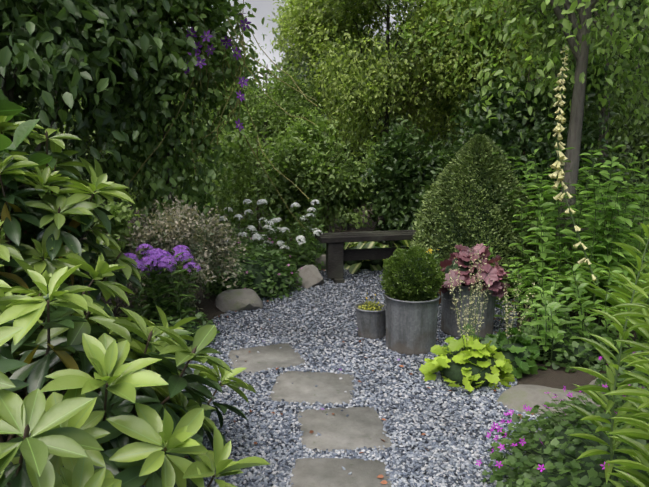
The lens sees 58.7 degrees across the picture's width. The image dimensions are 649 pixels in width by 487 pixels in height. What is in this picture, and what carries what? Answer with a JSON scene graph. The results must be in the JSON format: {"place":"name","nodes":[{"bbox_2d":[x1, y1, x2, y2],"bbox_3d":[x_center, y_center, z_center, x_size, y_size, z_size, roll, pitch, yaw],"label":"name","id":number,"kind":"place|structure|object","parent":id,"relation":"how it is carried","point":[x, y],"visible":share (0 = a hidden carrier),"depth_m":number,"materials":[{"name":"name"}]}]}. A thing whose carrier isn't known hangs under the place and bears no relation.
{"place":"outdoors","nodes":[
{"label":"outdoors","id":0,"kind":"place"},
{"bbox_2d":[174,0,425,90],"bbox_3d":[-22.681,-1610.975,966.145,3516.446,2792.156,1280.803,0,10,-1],"label":"sky","id":1,"kind":"structure","parent":0,"point":[264,8],"depth_m":1751.81,"materials":[{"name":"white"}]},
{"bbox_2d":[1,204,648,486],"bbox_3d":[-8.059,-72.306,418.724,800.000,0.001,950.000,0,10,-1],"label":"ground","id":2,"kind":"structure","parent":0,"point":[557,378],"depth_m":5.13,"materials":[{"name":"soil"}]},
{"bbox_2d":[0,88,59,345],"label":"shrub","id":3,"kind":"object","parent":2,"relation":"on","point":[10,110],"visible":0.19,"depth_m":3.18,"materials":[{"name":"green plant"}]},
{"bbox_2d":[0,116,142,360],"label":"rhododendron","id":4,"kind":"object","parent":2,"relation":"on","point":[66,220],"visible":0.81,"depth_m":3.36,"materials":[{"name":"green plant"}]},
{"bbox_2d":[0,187,162,321],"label":"shrub","id":5,"kind":"object","parent":2,"relation":"on","point":[121,228],"visible":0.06,"depth_m":4.57,"materials":[{"name":"green plant"}]},
{"bbox_2d":[0,0,207,210],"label":"tree","id":6,"kind":"object","parent":2,"relation":"on","point":[58,47],"visible":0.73,"depth_m":4.74,"materials":[{"name":"green plant"}]},
{"bbox_2d":[54,0,317,229],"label":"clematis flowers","id":7,"kind":"object","parent":6,"relation":"attached to","point":[203,42],"visible":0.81,"depth_m":5.46,"materials":[{"name":"purple plant"}]},
{"bbox_2d":[0,252,269,486],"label":"rhododendron","id":8,"kind":"object","parent":2,"relation":"on","point":[132,419],"visible":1,"depth_m":2.08,"materials":[{"name":"green plant"}]},
{"bbox_2d":[55,21,240,209],"bbox_3d":[-3.378,-2.875,10.620,3.664,4.980,2.964,0,10,-1],"label":"hedge shrub","id":9,"kind":"object","parent":2,"relation":"on","point":[64,126],"visible":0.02,"depth_m":10.31,"materials":[{"name":"green plant"}]},
{"bbox_2d":[118,244,201,336],"bbox_3d":[-1.200,0.388,4.309,0.575,0.748,0.752,0,10,-1],"label":"purple phlox","id":10,"kind":"object","parent":2,"relation":"on","point":[157,259],"visible":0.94,"depth_m":4.27,"materials":[{"name":"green plant"}]},
{"bbox_2d":[104,301,219,355],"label":"ground cover","id":11,"kind":"object","parent":2,"relation":"on","point":[193,326],"visible":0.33,"depth_m":4.24,"materials":[{"name":"green plant"}]},
{"bbox_2d":[101,195,246,314],"bbox_3d":[-1.292,0.104,4.981,1.244,1.071,1.263,0,10,-1],"label":"shrub","id":12,"kind":"object","parent":2,"relation":"on","point":[192,235],"visible":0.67,"depth_m":4.80,"materials":[{"name":"green plant"}]},
{"bbox_2d":[79,0,278,288],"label":"vine column","id":13,"kind":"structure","parent":2,"relation":"on","point":[172,171],"depth_m":5.58,"materials":[{"name":"green plant"}]},
{"bbox_2d":[215,289,262,311],"bbox_3d":[-0.778,0.548,5.291,0.442,0.228,0.307,0,10,-1],"label":"rock","id":14,"kind":"object","parent":2,"relation":"on","point":[238,300],"visible":0.79,"depth_m":5.20,"materials":[{"name":"grey stone"}]},
{"bbox_2d":[201,238,302,301],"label":"geranium","id":15,"kind":"object","parent":2,"relation":"on","point":[265,276],"visible":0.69,"depth_m":5.64,"materials":[{"name":"green plant"}]},
{"bbox_2d":[202,112,329,245],"bbox_3d":[-0.908,-0.875,8.207,2.118,1.954,1.548,0,10,-1],"label":"shrub","id":16,"kind":"object","parent":2,"relation":"on","point":[238,152],"visible":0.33,"depth_m":8.03,"materials":[{"name":"green plant"}]},
{"bbox_2d":[226,343,305,374],"bbox_3d":[-0.417,0.813,4.051,0.521,0.037,0.479,-3,11,-19],"label":"stepping stone","id":17,"kind":"object","parent":2,"relation":"on","point":[253,360],"visible":0.69,"depth_m":4.03,"materials":[{"name":"stone"}]},
{"bbox_2d":[174,41,364,228],"bbox_3d":[-1.009,-1.908,9.992,3.496,3.328,2.870,0,10,-1],"label":"hedge shrub","id":18,"kind":"object","parent":2,"relation":"on","point":[287,98],"visible":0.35,"depth_m":9.56,"materials":[{"name":"green plant"}]},
{"bbox_2d":[218,199,325,273],"bbox_3d":[-0.584,-0.077,6.664,1.256,0.849,1.071,0,10,-1],"label":"white phlox","id":19,"kind":"object","parent":2,"relation":"on","point":[255,237],"visible":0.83,"depth_m":6.62,"materials":[{"name":"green plant"}]},
{"bbox_2d":[274,238,325,271],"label":"geranium","id":20,"kind":"object","parent":2,"relation":"on","point":[302,261],"visible":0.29,"depth_m":6.72,"materials":[{"name":"green plant"}]},
{"bbox_2d":[294,265,323,288],"bbox_3d":[-0.172,0.395,6.126,0.305,0.328,0.310,9,14,42],"label":"rock","id":21,"kind":"object","parent":2,"relation":"on","point":[310,275],"visible":0.54,"depth_m":6.04,"materials":[{"name":"grey stone"}]},
{"bbox_2d":[315,254,325,269],"bbox_3d":[-0.074,0.256,6.908,0.248,0.253,0.225,-7,12,-36],"label":"rock","id":22,"kind":"object","parent":2,"relation":"on","point":[322,257],"visible":0.21,"depth_m":6.82,"materials":[{"name":"grey stone"}]},
{"bbox_2d":[268,12,373,79],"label":"tree","id":23,"kind":"object","parent":2,"relation":"on","point":[284,60],"visible":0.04,"depth_m":48.89,"materials":[{"name":"green plant"}]},
{"bbox_2d":[295,230,346,254],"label":"shrub","id":24,"kind":"object","parent":2,"relation":"on","point":[323,250],"visible":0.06,"depth_m":7.25,"materials":[{"name":"green plant"}]},
{"bbox_2d":[256,103,392,244],"bbox_3d":[0.022,-0.890,7.890,1.955,2.032,1.534,0,10,-1],"label":"shrub","id":25,"kind":"object","parent":2,"relation":"on","point":[335,188],"visible":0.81,"depth_m":7.67,"materials":[{"name":"green plant"}]},
{"bbox_2d":[0,0,648,211],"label":"hedge","id":26,"kind":"object","parent":2,"relation":"on","point":[37,107],"visible":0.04,"depth_m":12.92,"materials":[{"name":"green plant"}]},
{"bbox_2d":[289,458,391,486],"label":"stepping stone","id":27,"kind":"object","parent":2,"relation":"on","point":[319,472],"visible":0.83,"depth_m":2.62,"materials":[{"name":"stone"}]},
{"bbox_2d":[266,0,417,229],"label":"tree","id":28,"kind":"object","parent":2,"relation":"on","point":[300,25],"visible":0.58,"depth_m":8.91,"materials":[{"name":"green plant"}]},
{"bbox_2d":[297,407,391,452],"bbox_3d":[0.096,0.989,3.056,0.481,0.037,0.481,-1,10,-6],"label":"stepping stone","id":29,"kind":"object","parent":2,"relation":"on","point":[359,427],"visible":0.83,"depth_m":3.03,"materials":[{"name":"stone"}]},
{"bbox_2d":[343,241,388,273],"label":"hosta","id":30,"kind":"object","parent":2,"relation":"on","point":[353,267],"visible":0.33,"depth_m":6.84,"materials":[{"name":"green plant"}]},
{"bbox_2d":[367,28,396,53],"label":"tree","id":31,"kind":"object","parent":2,"relation":"on","point":[384,39],"visible":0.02,"depth_m":45.14,"materials":[{"name":"green plant"}]},
{"bbox_2d":[295,0,474,227],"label":"tree","id":32,"kind":"object","parent":2,"relation":"on","point":[371,96],"visible":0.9,"depth_m":8.20,"materials":[{"name":"green plant"}]},
{"bbox_2d":[341,116,456,246],"bbox_3d":[1.184,-0.790,7.966,2.079,1.906,1.473,0,10,-1],"label":"shrub","id":33,"kind":"object","parent":2,"relation":"on","point":[407,160],"visible":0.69,"depth_m":7.61,"materials":[{"name":"green plant"}]},
{"bbox_2d":[394,240,409,246],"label":"hosta","id":34,"kind":"object","parent":2,"relation":"on","point":[406,243],"visible":0.1,"depth_m":7.28,"materials":[{"name":"green plant"}]},
{"bbox_2d":[365,14,490,150],"bbox_3d":[1.760,-2.115,9.753,2.291,3.788,2.235,0,10,-1],"label":"tree","id":35,"kind":"object","parent":2,"relation":"on","point":[408,102],"visible":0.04,"depth_m":9.40,"materials":[{"name":"green plant"}]},
{"bbox_2d":[441,323,488,350],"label":"ground cover","id":36,"kind":"object","parent":2,"relation":"on","point":[480,338],"visible":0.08,"depth_m":4.18,"materials":[{"name":"green plant"}]},
{"bbox_2d":[389,0,541,149],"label":"tree","id":37,"kind":"object","parent":2,"relation":"on","point":[446,106],"visible":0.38,"depth_m":7.89,"materials":[{"name":"green plant"}]},
{"bbox_2d":[419,248,514,391],"bbox_3d":[0.912,0.495,3.641,0.596,0.870,0.587,0,10,-1],"label":"lime heuchera","id":38,"kind":"object","parent":2,"relation":"on","point":[471,364],"visible":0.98,"depth_m":3.62,"materials":[{"name":"green plant"}]},
{"bbox_2d":[408,132,548,298],"bbox_3d":[1.554,-0.005,5.867,1.436,2.208,1.482,0,10,-1],"label":"topiary shrub","id":39,"kind":"object","parent":2,"relation":"on","point":[476,216],"visible":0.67,"depth_m":5.51,"materials":[{"name":"green plant"}]},
{"bbox_2d":[481,274,546,378],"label":"heuchera plant","id":40,"kind":"object","parent":2,"relation":"on","point":[521,353],"visible":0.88,"depth_m":3.80,"materials":[{"name":"green plant"}]},
{"bbox_2d":[386,0,648,302],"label":"tree","id":41,"kind":"object","parent":2,"relation":"on","point":[581,50],"visible":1,"depth_m":5.42,"materials":[{"name":"green plant"}]},
{"bbox_2d":[444,49,630,234],"bbox_3d":[2.558,-1.061,7.351,2.156,2.664,2.010,0,10,-1],"label":"shrub","id":42,"kind":"object","parent":2,"relation":"on","point":[545,125],"visible":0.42,"depth_m":7.00,"materials":[{"name":"green plant"}]},
{"bbox_2d":[445,0,648,241],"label":"tree","id":43,"kind":"object","parent":2,"relation":"on","point":[546,32],"visible":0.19,"depth_m":7.91,"materials":[{"name":"green plant"}]},
{"bbox_2d":[497,384,600,420],"bbox_3d":[1.291,0.934,3.352,0.527,0.143,0.462,9,14,42],"label":"rock","id":44,"kind":"object","parent":2,"relation":"on","point":[517,397],"visible":0.44,"depth_m":3.33,"materials":[{"name":"grey stone"}]},
{"bbox_2d":[461,142,648,324],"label":"perennial","id":45,"kind":"object","parent":2,"relation":"on","point":[602,252],"visible":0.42,"depth_m":4.90,"materials":[{"name":"green plant"}]},
{"bbox_2d":[475,382,648,486],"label":"geranium","id":46,"kind":"object","parent":2,"relation":"on","point":[553,449],"visible":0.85,"depth_m":2.46,"materials":[{"name":"green plant"}]},
{"bbox_2d":[483,240,648,363],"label":"perennial","id":47,"kind":"object","parent":2,"relation":"on","point":[551,309],"visible":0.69,"depth_m":4.05,"materials":[{"name":"green plant"}]},
{"bbox_2d":[509,315,631,372],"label":"ground cover","id":48,"kind":"object","parent":2,"relation":"on","point":[581,353],"visible":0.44,"depth_m":3.93,"materials":[{"name":"green plant"}]},
{"bbox_2d":[549,42,620,330],"bbox_3d":[2.016,-0.366,4.338,0.683,2.221,0.412,-5,11,-27],"label":"foxglove","id":49,"kind":"object","parent":2,"relation":"on","point":[559,128],"visible":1,"depth_m":4.25,"materials":[{"name":"yellow plant"}]},
{"bbox_2d":[546,209,648,486],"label":"lily plants","id":50,"kind":"object","parent":2,"relation":"on","point":[627,433],"visible":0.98,"depth_m":2.09,"materials":[{"name":"green plant"}]},
{"bbox_2d":[584,375,618,396],"bbox_3d":[1.829,0.898,3.570,0.518,0.119,0.338,0,10,-1],"label":"rock","id":51,"kind":"object","parent":2,"relation":"on","point":[592,382],"visible":0.04,"depth_m":3.58,"materials":[{"name":"grey stone"}]},
{"bbox_2d":[594,340,648,421],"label":"leafy plant","id":52,"kind":"object","parent":2,"relation":"on","point":[631,368],"visible":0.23,"depth_m":3.32,"materials":[{"name":"green plant"}]},
{"bbox_2d":[141,264,550,486],"bbox_3d":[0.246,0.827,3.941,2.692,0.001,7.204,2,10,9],"label":"gravel path","id":53,"kind":"structure","parent":0,"point":[467,425],"depth_m":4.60,"materials":[{"name":"grey gravel"}]},
{"bbox_2d":[268,371,354,404],"bbox_3d":[-0.067,0.897,3.564,0.524,0.040,0.483,1,10,6],"label":"stepping stone","id":54,"kind":"object","parent":53,"relation":"on","point":[331,387],"visible":0.79,"depth_m":3.54,"materials":[{"name":"stone"}]},
{"bbox_2d":[184,269,533,483],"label":"leaf litter","id":55,"kind":"object","parent":53,"relation":"on","point":[378,476],"visible":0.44,"depth_m":3.18,"materials":[{"name":"orange plant"}]},
{"bbox_2d":[354,302,385,339],"bbox_3d":[0.369,0.605,4.507,0.273,0.241,0.271,0,10,-1],"label":"tub","id":56,"kind":"object","parent":53,"relation":"on","point":[373,327],"visible":0.67,"depth_m":4.42,"materials":[{"name":"metal"}]},
{"bbox_2d":[358,300,383,317],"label":"plant","id":57,"kind":"object","parent":56,"relation":"on","point":[371,307],"visible":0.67,"depth_m":4.48,"materials":[{"name":"green plant"}]},
{"bbox_2d":[366,249,439,302],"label":"yellow flowers","id":58,"kind":"object","parent":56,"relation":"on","point":[430,250],"visible":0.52,"depth_m":5.27,"materials":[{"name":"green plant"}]},
{"bbox_2d":[315,230,435,283],"bbox_3d":[0.575,0.134,6.449,1.320,0.501,0.440,-2,10,-13],"label":"bench","id":59,"kind":"object","parent":53,"relation":"on","point":[337,254],"visible":0.58,"depth_m":6.28,"materials":[{"name":"brown wood"}]},
{"bbox_2d":[381,291,441,355],"bbox_3d":[0.638,0.568,4.242,0.437,0.406,0.415,0,10,-1],"label":"tub","id":60,"kind":"object","parent":53,"relation":"on","point":[411,328],"visible":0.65,"depth_m":4.08,"materials":[{"name":"metal"}]},
{"bbox_2d":[379,245,447,300],"bbox_3d":[0.640,0.235,4.183,0.488,0.463,0.477,0,10,-1],"label":"box ball","id":61,"kind":"object","parent":60,"relation":"on","point":[413,273],"visible":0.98,"depth_m":4.06,"materials":[{"name":"green plant"}]},
{"bbox_2d":[441,286,495,337],"bbox_3d":[1.142,0.495,4.594,0.455,0.426,0.449,0,10,-1],"label":"tub","id":62,"kind":"object","parent":53,"relation":"on","point":[449,324],"visible":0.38,"depth_m":4.43,"materials":[{"name":"metal"}]},
{"bbox_2d":[436,243,509,297],"bbox_3d":[1.137,0.196,4.551,0.600,0.415,0.658,0,10,-1],"label":"purple heuchera","id":63,"kind":"object","parent":62,"relation":"on","point":[495,273],"visible":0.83,"depth_m":4.38,"materials":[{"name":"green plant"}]},
{"bbox_3d":[0.966,0.382,5.413,0.410,0.365,0.410,0,10,-1],"label":"terracotta pot","id":64,"kind":"object","parent":53,"relation":"on","visible":0},
{"bbox_2d":[427,251,445,268],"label":"pot plants","id":65,"kind":"object","parent":64,"relation":"on","point":[436,255],"visible":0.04,"depth_m":5.35,"materials":[{"name":"green plant"}]}
]}

